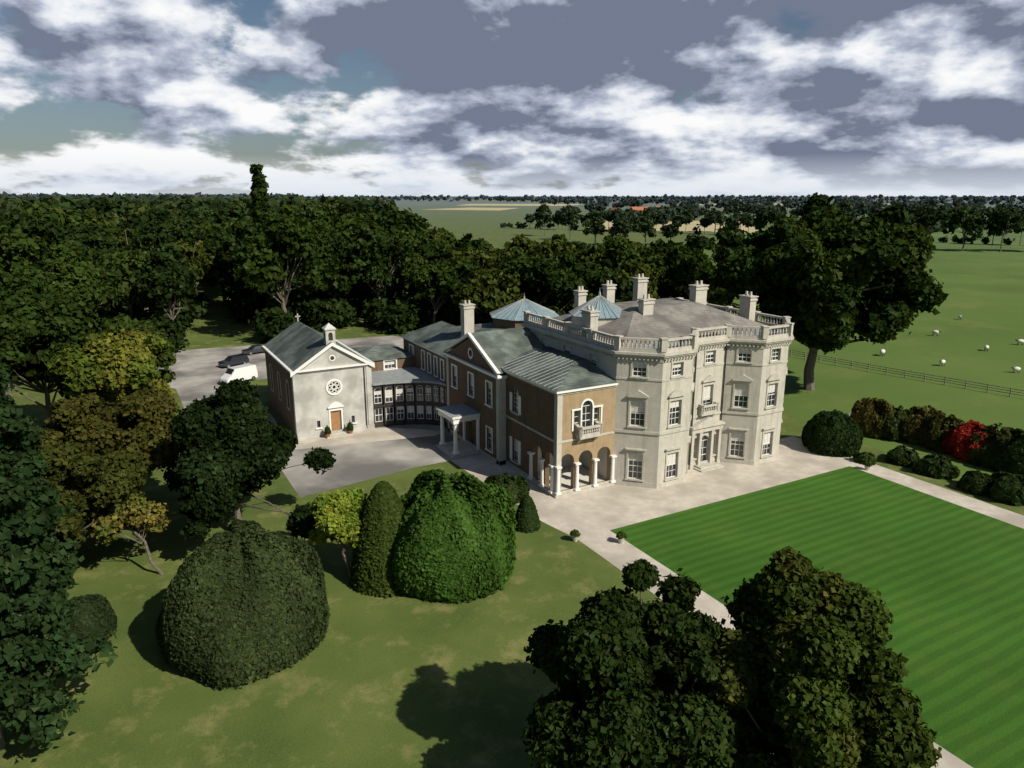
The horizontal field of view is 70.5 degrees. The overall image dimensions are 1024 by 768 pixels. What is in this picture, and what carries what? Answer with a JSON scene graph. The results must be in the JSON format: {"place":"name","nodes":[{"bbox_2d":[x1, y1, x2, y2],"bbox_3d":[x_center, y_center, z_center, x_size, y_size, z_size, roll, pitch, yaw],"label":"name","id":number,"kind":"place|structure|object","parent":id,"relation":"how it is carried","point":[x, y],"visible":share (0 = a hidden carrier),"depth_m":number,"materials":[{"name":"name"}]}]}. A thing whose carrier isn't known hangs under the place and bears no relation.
{"place":"outdoors","nodes":[
{"label":"outdoors","id":0,"kind":"place"},
{"bbox_2d":[154,336,482,496],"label":"paved courtyard","id":1,"kind":"structure","parent":0,"point":[199,373],"depth_m":81.31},
{"bbox_2d":[218,354,248,367],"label":"dark suv","id":2,"kind":"object","parent":1,"relation":"on","point":[228,361],"visible":0.92,"depth_m":118.94,"materials":[{"name":"black paint"}]},
{"bbox_2d":[220,363,257,382],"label":"white van","id":3,"kind":"object","parent":1,"relation":"on","point":[247,371],"visible":0.77,"depth_m":108.57,"materials":[{"name":"white paint"}]},
{"bbox_2d":[241,344,264,354],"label":"car","id":4,"kind":"object","parent":1,"relation":"on","point":[252,349],"visible":0.66,"depth_m":128.15,"materials":[{"name":"grey paint"}]},
{"bbox_2d":[295,427,444,448],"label":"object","id":5,"kind":"structure","parent":0,"point":[375,434],"depth_m":84.32,"materials":[{"name":"beige stone"}]},
{"bbox_2d":[324,425,330,434],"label":"potted plant","id":6,"kind":"object","parent":5,"relation":"on","point":[327,430],"visible":1,"depth_m":83.71,"materials":[{"name":"green plant"}]},
{"bbox_2d":[347,420,353,430],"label":"potted plant","id":7,"kind":"object","parent":5,"relation":"on","point":[350,426],"visible":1,"depth_m":84.93,"materials":[{"name":"green plant"}]},
{"bbox_2d":[372,367,447,427],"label":"glazed gallery","id":8,"kind":"object","parent":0,"point":[430,394],"visible":0.94,"depth_m":88.22,"materials":[{"name":"grey glass"}]},
{"bbox_2d":[0,0,1016,197],"label":"sky","id":9,"kind":"structure","parent":0,"point":[39,126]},
{"bbox_2d":[0,0,1023,196],"bbox_3d":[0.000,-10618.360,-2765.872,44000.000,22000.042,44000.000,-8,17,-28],"label":"cloud","id":10,"kind":"structure","parent":0,"point":[916,98],"depth_m":19081.52,"materials":[{"name":"white"}]},
{"bbox_2d":[0,197,1023,767],"bbox_3d":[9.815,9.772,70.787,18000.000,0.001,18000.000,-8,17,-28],"label":"park ground","id":11,"kind":"structure","parent":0,"point":[400,681],"depth_m":43.91,"materials":[{"name":"green plant"}]},
{"bbox_2d":[0,365,45,455],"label":"cedar tree","id":12,"kind":"object","parent":11,"relation":"on","point":[8,399],"visible":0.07,"depth_m":56.59,"materials":[{"name":"green plant"}]},
{"bbox_2d":[0,263,58,407],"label":"tree","id":13,"kind":"object","parent":11,"relation":"on","point":[26,283],"visible":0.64,"depth_m":92.00,"materials":[{"name":"green plant"}]},
{"bbox_2d":[0,353,84,594],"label":"cedar tree","id":14,"kind":"object","parent":11,"relation":"on","point":[23,459],"visible":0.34,"depth_m":45.47,"materials":[{"name":"green plant"}]},
{"bbox_2d":[0,440,118,749],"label":"cedar tree","id":15,"kind":"object","parent":11,"relation":"on","point":[28,613],"visible":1,"depth_m":34.70,"materials":[{"name":"green plant"}]},
{"bbox_2d":[9,241,119,313],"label":"tree","id":16,"kind":"object","parent":11,"relation":"on","point":[78,276],"visible":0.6,"depth_m":109.37,"materials":[{"name":"green plant"}]},
{"bbox_2d":[0,297,139,423],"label":"tree","id":17,"kind":"object","parent":11,"relation":"on","point":[37,336],"visible":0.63,"depth_m":75.52,"materials":[{"name":"green plant"}]},
{"bbox_2d":[53,594,117,642],"bbox_3d":[-27.256,14.805,46.156,3.588,2.840,3.610,-8,17,-28],"label":"yew shrub","id":18,"kind":"object","parent":11,"relation":"on","point":[98,616],"visible":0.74,"depth_m":45.44,"materials":[{"name":"green plant"}]},
{"bbox_2d":[36,441,152,563],"bbox_3d":[-32.535,9.188,52.127,10.442,10.778,12.103,3,15,10],"label":"autumn tree","id":19,"kind":"object","parent":11,"relation":"on","point":[89,484],"visible":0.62,"depth_m":50.62,"materials":[{"name":"green plant"}]},
{"bbox_2d":[36,387,180,509],"bbox_3d":[-34.782,6.093,62.754,13.299,11.480,13.878,-8,17,-28],"label":"olive tree","id":20,"kind":"object","parent":11,"relation":"on","point":[139,420],"visible":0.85,"depth_m":59.57,"materials":[{"name":"green plant"}]},
{"bbox_2d":[46,328,175,403],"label":"tree","id":21,"kind":"object","parent":11,"relation":"on","point":[111,368],"visible":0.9,"depth_m":72.31,"materials":[{"name":"green plant"}]},
{"bbox_2d":[90,492,175,574],"bbox_3d":[-28.099,11.189,53.774,4.079,6.173,5.572,13,20,42],"label":"pale tree","id":22,"kind":"object","parent":11,"relation":"on","point":[138,509],"visible":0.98,"depth_m":52.88,"materials":[{"name":"green plant"}]},
{"bbox_2d":[116,313,176,383],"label":"tree","id":23,"kind":"object","parent":11,"relation":"on","point":[166,358],"visible":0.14,"depth_m":89.81,"materials":[{"name":"green plant"}]},
{"bbox_2d":[0,191,396,215],"bbox_3d":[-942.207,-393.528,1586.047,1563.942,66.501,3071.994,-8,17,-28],"label":"distant trees","id":24,"kind":"object","parent":11,"relation":"on","point":[8,202],"visible":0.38,"depth_m":366.15,"materials":[{"name":"green plant"}]},
{"bbox_2d":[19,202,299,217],"bbox_3d":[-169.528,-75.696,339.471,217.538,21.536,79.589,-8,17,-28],"label":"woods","id":25,"kind":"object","parent":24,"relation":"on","point":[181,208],"visible":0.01,"depth_m":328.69,"materials":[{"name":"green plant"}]},
{"bbox_2d":[0,199,372,227],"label":"woods","id":26,"kind":"object","parent":24,"relation":"on","point":[237,211],"visible":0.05,"depth_m":282.83,"materials":[{"name":"green plant"}]},
{"bbox_2d":[155,518,330,689],"bbox_3d":[-16.805,12.517,45.026,10.266,7.787,10.243,-8,17,-28],"label":"bush","id":27,"kind":"object","parent":11,"relation":"on","point":[245,601],"visible":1,"depth_m":41.88,"materials":[{"name":"green plant"}]},
{"bbox_2d":[163,378,336,540],"bbox_3d":[-21.177,5.820,59.381,13.509,13.677,14.294,-8,17,-28],"label":"yew tree","id":28,"kind":"object","parent":11,"relation":"on","point":[236,448],"visible":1,"depth_m":54.90,"materials":[{"name":"green plant"}]},
{"bbox_2d":[249,163,274,309],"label":"poplar tree","id":29,"kind":"object","parent":11,"relation":"on","point":[260,206],"visible":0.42,"depth_m":159.03,"materials":[{"name":"green plant"}]},
{"bbox_2d":[261,313,374,439],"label":"chapel","id":30,"kind":"structure","parent":11,"relation":"on","point":[318,382],"depth_m":84.82,"materials":[{"name":"paint"}]},
{"bbox_2d":[307,487,367,578],"bbox_3d":[-12.231,10.965,52.270,4.862,7.265,5.273,-8,17,-28],"label":"tree","id":31,"kind":"object","parent":11,"relation":"on","point":[337,516],"visible":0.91,"depth_m":50.90,"materials":[{"name":"green plant"}]},
{"bbox_2d":[0,197,716,323],"bbox_3d":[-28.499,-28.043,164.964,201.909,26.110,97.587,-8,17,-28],"label":"woods","id":32,"kind":"object","parent":11,"relation":"on","point":[298,259],"visible":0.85,"depth_m":147.16,"materials":[{"name":"green plant"}]},
{"bbox_2d":[349,481,405,598],"bbox_3d":[-9.130,10.659,52.300,5.539,7.867,5.517,-8,17,-28],"label":"topiary bush","id":33,"kind":"object","parent":11,"relation":"on","point":[383,511],"visible":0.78,"depth_m":50.76,"materials":[{"name":"green plant"}]},
{"bbox_2d":[89,280,739,350],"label":"trees","id":34,"kind":"object","parent":11,"relation":"on","point":[400,311],"visible":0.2,"depth_m":149.67,"materials":[{"name":"green plant"}]},
{"bbox_2d":[391,468,516,603],"bbox_3d":[-4.476,10.151,53.374,10.496,8.188,10.539,-8,17,-28],"label":"laurel shrub","id":35,"kind":"object","parent":11,"relation":"on","point":[456,537],"visible":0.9,"depth_m":49.95,"materials":[{"name":"green plant"}]},
{"bbox_2d":[421,207,515,209],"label":"field stubble","id":36,"kind":"object","parent":11,"relation":"on","point":[470,208],"visible":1,"depth_m":1448.80,"materials":[{"name":"plant"}]},
{"bbox_2d":[351,294,617,497],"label":"house wing","id":37,"kind":"structure","parent":11,"relation":"on","point":[527,404],"depth_m":74.23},
{"bbox_2d":[484,472,529,504],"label":"border shrub","id":38,"kind":"object","parent":11,"relation":"on","point":[517,487],"visible":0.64,"depth_m":66.78,"materials":[{"name":"green plant"}]},
{"bbox_2d":[515,494,540,532],"bbox_3d":[1.279,10.770,61.199,2.471,3.104,2.444,-8,17,-28],"label":"topiary cone","id":39,"kind":"object","parent":11,"relation":"on","point":[527,517],"visible":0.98,"depth_m":60.56,"materials":[{"name":"green plant"}]},
{"bbox_2d":[610,206,660,213],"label":"distant buildings","id":40,"kind":"structure","parent":11,"relation":"on","point":[633,208],"depth_m":1090.28,"materials":[{"name":"brick"}]},
{"bbox_2d":[520,558,763,767],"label":"tree","id":41,"kind":"object","parent":11,"relation":"on","point":[632,675],"visible":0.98,"depth_m":30.24,"materials":[{"name":"green plant"}]},
{"bbox_2d":[298,194,1023,245],"bbox_3d":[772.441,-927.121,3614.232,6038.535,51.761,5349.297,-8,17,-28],"label":"trees","id":42,"kind":"object","parent":11,"relation":"on","point":[687,210],"visible":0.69,"depth_m":1105.34,"materials":[{"name":"green plant"}]},
{"bbox_2d":[588,220,757,232],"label":"field stubble","id":43,"kind":"object","parent":11,"relation":"on","point":[693,224],"depth_m":636.07,"materials":[{"name":"beige plant"}]},
{"bbox_2d":[534,201,1023,251],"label":"park trees","id":44,"kind":"object","parent":11,"relation":"on","point":[1006,220],"visible":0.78,"depth_m":369.51,"materials":[{"name":"green plant"}]},
{"bbox_2d":[684,192,948,390],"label":"tree","id":45,"kind":"object","parent":11,"relation":"on","point":[825,276],"visible":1,"depth_m":93.27,"materials":[{"name":"green plant"}]},
{"bbox_2d":[708,546,941,767],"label":"tree","id":46,"kind":"object","parent":11,"relation":"on","point":[811,667],"visible":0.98,"depth_m":28.23,"materials":[{"name":"green plant"}]},
{"bbox_2d":[801,409,863,456],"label":"yew shrub","id":47,"kind":"object","parent":11,"relation":"on","point":[833,432],"visible":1,"depth_m":78.22,"materials":[{"name":"green plant"}]},
{"bbox_2d":[704,211,1023,479],"bbox_3d":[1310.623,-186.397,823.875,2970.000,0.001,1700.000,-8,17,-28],"label":"pasture","id":48,"kind":"structure","parent":11,"relation":"on","point":[983,286],"depth_m":125.99,"materials":[{"name":"green plant"}]},
{"bbox_2d":[788,349,1023,395],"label":"fence","id":49,"kind":"object","parent":48,"relation":"on","point":[924,378],"visible":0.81,"depth_m":110.51,"materials":[{"name":"brown wood"}]},
{"bbox_2d":[932,330,941,335],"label":"sheep","id":50,"kind":"object","parent":48,"relation":"on","point":[935,332],"visible":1,"depth_m":144.81},
{"bbox_2d":[1011,367,1020,372],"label":"sheep","id":51,"kind":"object","parent":48,"relation":"on","point":[1017,369],"visible":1,"depth_m":114.68},
{"bbox_2d":[1016,339,1023,344],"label":"sheep","id":52,"kind":"object","parent":48,"relation":"on","point":[1020,341],"visible":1,"depth_m":136.17},
{"bbox_2d":[850,397,1023,506],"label":"border shrub","id":53,"kind":"object","parent":11,"relation":"on","point":[1001,451],"visible":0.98,"depth_m":75.94,"materials":[{"name":"green plant"}]},
{"bbox_2d":[457,204,580,205],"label":"pale field","id":54,"kind":"structure","parent":0,"point":[515,204],"depth_m":2245.95,"materials":[{"name":"plant"}]},
{"bbox_2d":[570,529,580,536],"bbox_3d":[5.115,12.120,58.900,0.950,0.536,0.866,-8,17,-28],"label":"potted plant","id":55,"kind":"object","parent":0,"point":[574,532],"visible":1,"depth_m":58.69,"materials":[{"name":"green plant"}]},
{"bbox_2d":[521,274,793,488],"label":"stone house","id":56,"kind":"structure","parent":0,"point":[699,379],"depth_m":73.26,"materials":[{"name":"beige stone"}]},
{"bbox_2d":[452,436,1023,767],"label":"gravel ground","id":57,"kind":"structure","parent":0,"point":[594,517],"depth_m":67.58,"materials":[{"name":"beige gravel"}]},
{"bbox_2d":[618,538,623,543],"bbox_3d":[8.847,12.614,58.686,0.691,0.600,0.691,-8,17,-28],"label":"stone planter","id":58,"kind":"object","parent":57,"relation":"on","point":[620,541],"visible":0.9,"depth_m":58.48,"materials":[{"name":"beige stone"}]},
{"bbox_2d":[616,531,626,538],"bbox_3d":[8.824,12.207,58.573,0.903,0.572,0.971,-8,17,-28],"label":"potted shrub","id":59,"kind":"object","parent":58,"relation":"in","point":[620,535],"visible":1,"depth_m":58.35,"materials":[{"name":"green plant"}]},
{"bbox_2d":[863,460,871,466],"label":"potted shrub","id":60,"kind":"object","parent":57,"relation":"on","point":[867,463],"visible":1,"depth_m":74.00,"materials":[{"name":"green plant"}]},
{"bbox_2d":[610,466,1023,767],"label":"lawn","id":61,"kind":"structure","parent":0,"point":[945,578],"depth_m":55.17,"materials":[{"name":"green plant"}]},
{"bbox_2d":[882,205,1018,207],"bbox_3d":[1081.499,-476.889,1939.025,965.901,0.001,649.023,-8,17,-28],"label":"green field","id":62,"kind":"structure","parent":0,"point":[987,206],"depth_m":1840.82,"materials":[{"name":"green plant"}]}
]}

